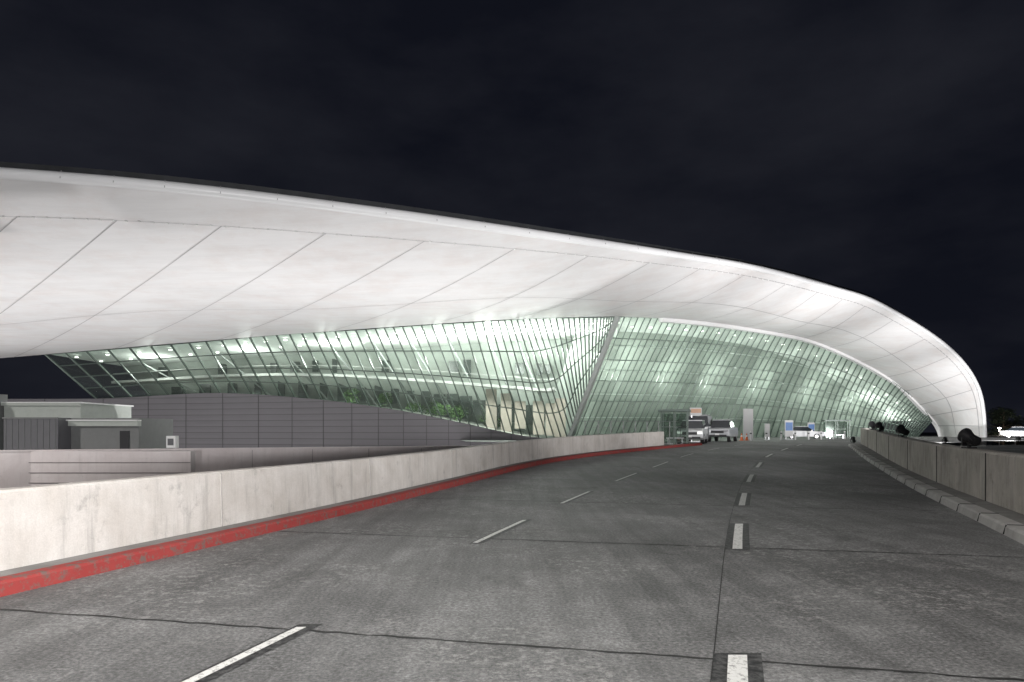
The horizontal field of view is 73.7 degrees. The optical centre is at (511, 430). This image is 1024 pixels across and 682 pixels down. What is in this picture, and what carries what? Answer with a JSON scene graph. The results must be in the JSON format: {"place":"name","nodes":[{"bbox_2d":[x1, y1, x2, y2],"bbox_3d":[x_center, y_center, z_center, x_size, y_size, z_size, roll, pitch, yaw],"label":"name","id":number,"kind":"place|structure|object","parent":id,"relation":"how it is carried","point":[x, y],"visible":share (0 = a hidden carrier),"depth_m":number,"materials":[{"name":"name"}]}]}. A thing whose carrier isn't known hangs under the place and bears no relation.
{"place":"outdoors","nodes":[
{"label":"outdoors","id":0,"kind":"place"},
{"bbox_2d":[4,404,130,417],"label":"block","id":1,"kind":"structure","parent":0,"point":[94,411],"depth_m":37.50,"materials":[{"name":"grey concrete"}]},
{"bbox_2d":[1,402,141,420],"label":"coping","id":2,"kind":"object","parent":1,"relation":"on","point":[83,403],"visible":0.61,"depth_m":37.40,"materials":[{"name":"white paint"}]},
{"bbox_2d":[1,403,140,425],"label":"fascia","id":3,"kind":"structure","parent":2,"relation":"attached to","point":[104,423],"depth_m":37.12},
{"bbox_2d":[166,436,178,447],"bbox_3d":[-18.400,0.600,37.000,0.500,0.650,0.400,0,0,0],"label":"meter box","id":4,"kind":"object","parent":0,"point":[175,441],"visible":0.98,"depth_m":36.80,"materials":[{"name":"white metal"}]},
{"bbox_2d":[168,439,172,444],"bbox_3d":[-18.400,0.600,36.780,0.300,0.360,0.040,0,0,0],"label":"meter grille","id":5,"kind":"object","parent":4,"relation":"attached to","point":[170,441],"visible":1,"depth_m":36.76,"materials":[{"name":"grey metal"}]},
{"bbox_2d":[0,444,676,576],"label":"sidewalk","id":6,"kind":"structure","parent":0,"point":[71,559],"depth_m":9.84,"materials":[{"name":"red paint"}]},
{"bbox_2d":[0,432,663,570],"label":"concrete parapet wall","id":7,"kind":"structure","parent":6,"relation":"on","point":[44,523],"depth_m":10.10,"materials":[{"name":"beige concrete"}]},
{"bbox_2d":[221,434,643,525],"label":"expansion joints","id":8,"kind":"object","parent":7,"relation":"on","point":[370,487],"visible":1,"depth_m":10.35,"materials":[{"name":"grey concrete"}]},
{"bbox_2d":[362,404,540,437],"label":"floor","id":9,"kind":"structure","parent":0,"point":[483,425],"depth_m":78.22,"materials":[{"name":"grey concrete"}]},
{"bbox_2d":[111,365,556,391],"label":"mezzanine","id":10,"kind":"object","parent":9,"relation":"on","point":[189,378],"visible":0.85,"depth_m":82.24,"materials":[{"name":"concrete"}]},
{"bbox_2d":[135,334,545,434],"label":"interior struts","id":11,"kind":"object","parent":9,"relation":"on","point":[404,389],"visible":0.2,"depth_m":77.44,"materials":[{"name":"white metal"}]},
{"bbox_2d":[125,339,616,435],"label":"backwall","id":12,"kind":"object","parent":9,"relation":"on","point":[157,389],"visible":0.29,"depth_m":83.33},
{"bbox_2d":[52,317,616,365],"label":"ceiling","id":13,"kind":"structure","parent":12,"relation":"attached to","point":[185,350],"depth_m":75.98,"materials":[{"name":"white metal"}]},
{"bbox_2d":[158,359,550,424],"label":"interior openings","id":14,"kind":"object","parent":12,"relation":"attached to","point":[206,388],"visible":0.47,"depth_m":85.12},
{"bbox_2d":[344,388,500,426],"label":"indoor plants","id":15,"kind":"object","parent":9,"relation":"on","point":[460,411],"visible":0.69,"depth_m":80.14,"materials":[{"name":"green plant"}]},
{"bbox_2d":[486,389,565,436],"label":"interior partitions","id":16,"kind":"object","parent":9,"relation":"on","point":[504,416],"visible":0.69,"depth_m":74.59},
{"bbox_2d":[0,436,1023,681],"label":"road","id":17,"kind":"structure","parent":0,"point":[858,600],"depth_m":6.88,"materials":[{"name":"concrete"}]},
{"bbox_2d":[0,443,701,596],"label":"red kerb","id":18,"kind":"structure","parent":17,"relation":"on","point":[11,584],"depth_m":9.50,"materials":[{"name":"paint"}]},
{"bbox_2d":[178,445,799,681],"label":"contrast marking","id":19,"kind":"object","parent":17,"relation":"on","point":[720,667],"visible":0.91,"depth_m":4.89,"materials":[{"name":"black paint"}]},
{"bbox_2d":[182,444,802,681],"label":"lane marking","id":20,"kind":"object","parent":17,"relation":"on","point":[737,669],"visible":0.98,"depth_m":4.83,"materials":[{"name":"white paint"}]},
{"bbox_2d":[0,167,986,444],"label":"edge beam","id":21,"kind":"structure","parent":17,"relation":"on","point":[224,193],"depth_m":38.01,"materials":[{"name":"white metal"}]},
{"bbox_2d":[0,179,982,444],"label":"canopy soffit","id":22,"kind":"structure","parent":21,"relation":"attached to","point":[120,257],"depth_m":51.39,"materials":[{"name":"white metal"}]},
{"bbox_2d":[60,171,986,420],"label":"edge joints","id":23,"kind":"object","parent":21,"relation":"attached to","point":[484,222],"visible":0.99,"depth_m":39.06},
{"bbox_2d":[0,447,1023,681],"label":"pavement joints","id":24,"kind":"object","parent":17,"relation":"on","point":[1003,678],"visible":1,"depth_m":5.47,"materials":[{"name":"black asphalt"}]},
{"bbox_2d":[568,316,620,435],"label":"corner column","id":25,"kind":"structure","parent":17,"relation":"on","point":[593,377],"depth_m":65.41,"materials":[{"name":"metal"}]},
{"bbox_2d":[585,421,680,444],"bbox_3d":[8.200,0.165,45.400,8.709,1.668,0.056,0,0,-34],"label":"railing","id":26,"kind":"object","parent":17,"relation":"on","point":[644,421],"visible":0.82,"depth_m":46.55,"materials":[{"name":"grey metal"}]},
{"bbox_2d":[658,409,690,443],"bbox_3d":[11.200,-0.253,47.000,2.100,2.410,1.900,0,0,17],"label":"bus shelter","id":27,"kind":"object","parent":17,"relation":"on","point":[674,411],"visible":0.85,"depth_m":46.49,"materials":[{"name":"metal"}]},
{"bbox_2d":[676,420,707,443],"bbox_3d":[13.485,0.060,50.958,2.300,1.760,4.850,0,0,20],"label":"suv","id":28,"kind":"object","parent":17,"relation":"on","point":[698,429],"visible":0.94,"depth_m":49.43,"materials":[{"name":"paint"}]},
{"bbox_2d":[689,408,701,441],"bbox_3d":[15.600,-0.505,58.000,1.000,2.910,0.350,0,0,0],"label":"information sign","id":29,"kind":"object","parent":17,"relation":"on","point":[696,412],"visible":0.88,"depth_m":57.89,"materials":[{"name":"metal"}]},
{"bbox_2d":[689,414,711,440],"bbox_3d":[16.087,-0.259,58.965,2.300,2.399,5.566,0,0,20],"label":"passenger van","id":30,"kind":"object","parent":17,"relation":"on","point":[707,418],"visible":0.26,"depth_m":57.73,"materials":[{"name":"paint"}]},
{"bbox_2d":[539,332,881,437],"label":"backwall","id":31,"kind":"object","parent":17,"relation":"on","point":[719,388],"visible":0.44,"depth_m":90.29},
{"bbox_2d":[617,317,928,421],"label":"glass facade","id":32,"kind":"structure","parent":31,"relation":"on","point":[765,348],"depth_m":97.92,"materials":[{"name":"glass"}]},
{"bbox_2d":[75,322,906,414],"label":"ceiling downlights","id":33,"kind":"object","parent":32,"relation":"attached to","point":[455,336],"visible":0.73,"depth_m":71.00,"materials":[{"name":"white"}]},
{"bbox_2d":[576,317,931,438],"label":"facade mullions","id":34,"kind":"object","parent":32,"relation":"attached to","point":[744,383],"visible":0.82,"depth_m":81.88,"materials":[{"name":"grey metal"}]},
{"bbox_2d":[579,316,931,433],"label":"facade transoms","id":35,"kind":"object","parent":34,"relation":"attached to","point":[754,387],"visible":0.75,"depth_m":85.03,"materials":[{"name":"grey metal"}]},
{"bbox_2d":[708,419,737,441],"bbox_3d":[18.477,-0.030,59.953,2.300,1.940,5.596,0,0,26],"label":"pickup truck","id":36,"kind":"object","parent":17,"relation":"on","point":[724,428],"visible":0.84,"depth_m":58.56,"materials":[{"name":"paint"}]},
{"bbox_2d":[573,344,919,433],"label":"interior trusses","id":37,"kind":"object","parent":17,"relation":"on","point":[742,398],"visible":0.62,"depth_m":85.75,"materials":[{"name":"white metal"}]},
{"bbox_2d":[743,409,752,439],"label":"totem sign","id":38,"kind":"object","parent":17,"relation":"on","point":[747,421],"visible":0.78,"depth_m":69.89,"materials":[{"name":"metal"}]},
{"bbox_2d":[588,341,909,434],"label":"facade glass","id":39,"kind":"object","parent":17,"relation":"on","point":[685,386],"visible":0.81,"depth_m":71.66,"materials":[{"name":"white"}]},
{"bbox_2d":[764,424,769,439],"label":"poster stand","id":40,"kind":"object","parent":17,"relation":"on","point":[767,427],"visible":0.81,"depth_m":71.89,"materials":[{"name":"metal"}]},
{"bbox_2d":[784,420,792,438],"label":"poster stand","id":41,"kind":"object","parent":17,"relation":"on","point":[788,428],"visible":0.88,"depth_m":74.89,"materials":[{"name":"metal"}]},
{"bbox_2d":[783,426,825,438],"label":"sedan car","id":42,"kind":"object","parent":17,"relation":"on","point":[801,431],"visible":0.76,"depth_m":78.21,"materials":[{"name":"paint"}]},
{"bbox_2d":[807,422,814,438],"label":"poster stand","id":43,"kind":"object","parent":17,"relation":"on","point":[811,425],"visible":0.51,"depth_m":78.88,"materials":[{"name":"metal"}]},
{"bbox_2d":[822,420,851,438],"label":"bus shelter","id":44,"kind":"object","parent":17,"relation":"on","point":[837,437],"visible":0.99,"depth_m":81.64,"materials":[{"name":"metal"}]},
{"bbox_2d":[848,444,1023,544],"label":"kerb","id":45,"kind":"structure","parent":17,"relation":"on","point":[1007,527],"depth_m":13.76,"materials":[{"name":"concrete"}]},
{"bbox_2d":[943,442,968,445],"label":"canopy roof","id":46,"kind":"structure","parent":17,"relation":"on","point":[959,443],"depth_m":104.07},
{"bbox_2d":[0,161,923,326],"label":"roof gutter","id":47,"kind":"object","parent":46,"relation":"on","point":[205,182],"visible":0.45,"depth_m":36.57,"materials":[{"name":"grey metal"}]},
{"bbox_2d":[3,216,963,375],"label":"seam clips","id":48,"kind":"object","parent":46,"relation":"attached to","point":[443,243],"visible":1,"depth_m":41.90,"materials":[{"name":"white paint"}]},
{"bbox_2d":[0,216,979,435],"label":"panel seams","id":49,"kind":"object","parent":46,"relation":"attached to","point":[517,297],"visible":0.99,"depth_m":57.27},
{"bbox_2d":[659,318,941,436],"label":"rim beam","id":50,"kind":"structure","parent":46,"relation":"attached to","point":[808,341],"depth_m":86.59,"materials":[{"name":"white metal"}]},
{"bbox_2d":[0,0,1023,431],"label":"sky","id":51,"kind":"structure","parent":0,"point":[874,148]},
{"bbox_2d":[855,443,1023,523],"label":"sidewalk","id":52,"kind":"structure","parent":0,"point":[1009,514],"depth_m":15.74,"materials":[{"name":"concrete"}]},
{"bbox_2d":[861,428,1023,514],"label":"concrete barrier","id":53,"kind":"object","parent":52,"relation":"on","point":[994,477],"visible":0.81,"depth_m":15.73,"materials":[{"name":"grey concrete"}]},
{"bbox_2d":[868,421,876,429],"bbox_3d":[19.800,-0.301,37.476,0.405,0.477,0.482,0,0,0],"label":"floodlight","id":54,"kind":"object","parent":53,"relation":"on","point":[871,424],"visible":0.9,"depth_m":37.46,"materials":[{"name":"black metal"}]},
{"bbox_2d":[875,422,883,431],"bbox_3d":[18.049,-0.206,33.478,0.416,0.482,0.483,0,0,0],"label":"floodlight","id":55,"kind":"object","parent":53,"relation":"on","point":[879,426],"visible":1,"depth_m":33.43,"materials":[{"name":"black metal"}]},
{"bbox_2d":[896,424,909,436],"bbox_3d":[14.587,0.001,25.475,0.410,0.478,0.481,0,0,0],"label":"floodlight","id":56,"kind":"object","parent":53,"relation":"on","point":[903,430],"visible":1,"depth_m":25.44,"materials":[{"name":"black metal"}]},
{"bbox_2d":[957,428,980,448],"bbox_3d":[10.648,0.172,15.875,0.408,0.477,0.480,0,0,0],"label":"floodlight","id":57,"kind":"object","parent":53,"relation":"on","point":[967,435],"visible":1,"depth_m":15.84,"materials":[{"name":"black metal"}]},
{"bbox_2d":[889,432,1022,444],"bbox_3d":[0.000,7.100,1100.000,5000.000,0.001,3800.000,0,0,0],"label":"ground","id":58,"kind":"structure","parent":0,"point":[934,434],"depth_m":1308.72,"materials":[{"name":"concrete"}]},
{"bbox_2d":[0,394,7,449],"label":"stair tower","id":59,"kind":"structure","parent":58,"relation":"on","point":[3,398],"depth_m":37.52,"materials":[{"name":"grey concrete"}]},
{"bbox_2d":[4,418,70,449],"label":"grey block","id":60,"kind":"structure","parent":58,"relation":"on","point":[39,434],"depth_m":36.30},
{"bbox_2d":[2,417,57,449],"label":"cladding ribs","id":61,"kind":"object","parent":60,"relation":"attached to","point":[30,427],"visible":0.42,"depth_m":36.27,"materials":[{"name":"grey metal"}]},
{"bbox_2d":[31,451,194,485],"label":"retaining wall","id":62,"kind":"structure","parent":58,"relation":"on","point":[99,456],"depth_m":33.35,"materials":[{"name":"paint"}]},
{"bbox_2d":[71,418,172,448],"bbox_3d":[-22.400,2.800,39.300,3.900,7.000,3.800,0,0,0],"label":"annex","id":63,"kind":"object","parent":58,"relation":"on","point":[150,433],"visible":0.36,"depth_m":37.40,"materials":[{"name":"grey concrete"}]},
{"bbox_2d":[120,431,128,448],"bbox_3d":[-21.200,0.850,37.360,0.500,1.700,0.060,0,0,0],"label":"door","id":64,"kind":"structure","parent":63,"relation":"attached to","point":[124,439],"depth_m":37.33,"materials":[{"name":"black metal"}]},
{"bbox_2d":[0,447,458,488],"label":"boundary wall","id":65,"kind":"structure","parent":58,"relation":"on","point":[15,468],"depth_m":37.32,"materials":[{"name":"paint"}]},
{"bbox_2d":[28,462,190,472],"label":"wall grooves","id":66,"kind":"object","parent":65,"relation":"attached to","point":[109,462],"depth_m":33.31,"materials":[{"name":"grey concrete"}]},
{"bbox_2d":[0,446,466,451],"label":"coping","id":67,"kind":"object","parent":65,"relation":"on","point":[222,448],"visible":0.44,"depth_m":36.58,"materials":[{"name":"paint"}]},
{"bbox_2d":[252,448,421,467],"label":"panel joints","id":68,"kind":"object","parent":65,"relation":"attached to","point":[312,456],"visible":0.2,"depth_m":38.78,"materials":[{"name":"grey concrete"}]},
{"bbox_2d":[8,393,540,447],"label":"podium wall","id":69,"kind":"structure","parent":58,"relation":"on","point":[284,421],"depth_m":78.56,"materials":[{"name":"grey concrete"}]},
{"bbox_2d":[44,393,530,447],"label":"podium joints","id":70,"kind":"object","parent":69,"relation":"attached to","point":[323,425],"visible":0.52,"depth_m":75.38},
{"bbox_2d":[45,316,614,435],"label":"facade transoms","id":71,"kind":"object","parent":69,"relation":"on","point":[339,369],"visible":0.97,"depth_m":71.48,"materials":[{"name":"metal"}]},
{"bbox_2d":[45,317,613,437],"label":"facade mullions","id":72,"kind":"object","parent":71,"relation":"attached to","point":[611,319],"visible":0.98,"depth_m":67.67,"materials":[{"name":"metal"}]},
{"bbox_2d":[986,407,1019,444],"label":"pine tree","id":73,"kind":"object","parent":58,"relation":"on","point":[1009,423],"visible":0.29,"depth_m":152.68,"materials":[{"name":"green plant"}]},
{"bbox_2d":[986,407,1023,444],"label":"pine tree","id":74,"kind":"object","parent":58,"relation":"on","point":[996,421],"visible":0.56,"depth_m":145.62,"materials":[{"name":"green plant"}]},
{"bbox_2d":[992,416,1023,444],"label":"pine tree","id":75,"kind":"object","parent":58,"relation":"on","point":[1017,421],"visible":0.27,"depth_m":156.40,"materials":[{"name":"green plant"}]},
{"bbox_2d":[963,445,1023,453],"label":"side road","id":76,"kind":"structure","parent":0,"point":[1013,448],"depth_m":41.73,"materials":[{"name":"grey asphalt"}]},
{"bbox_2d":[999,427,1023,437],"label":"sedan car","id":77,"kind":"object","parent":76,"relation":"on","point":[1012,431],"visible":1,"depth_m":88.29,"materials":[{"name":"paint"}]}
]}

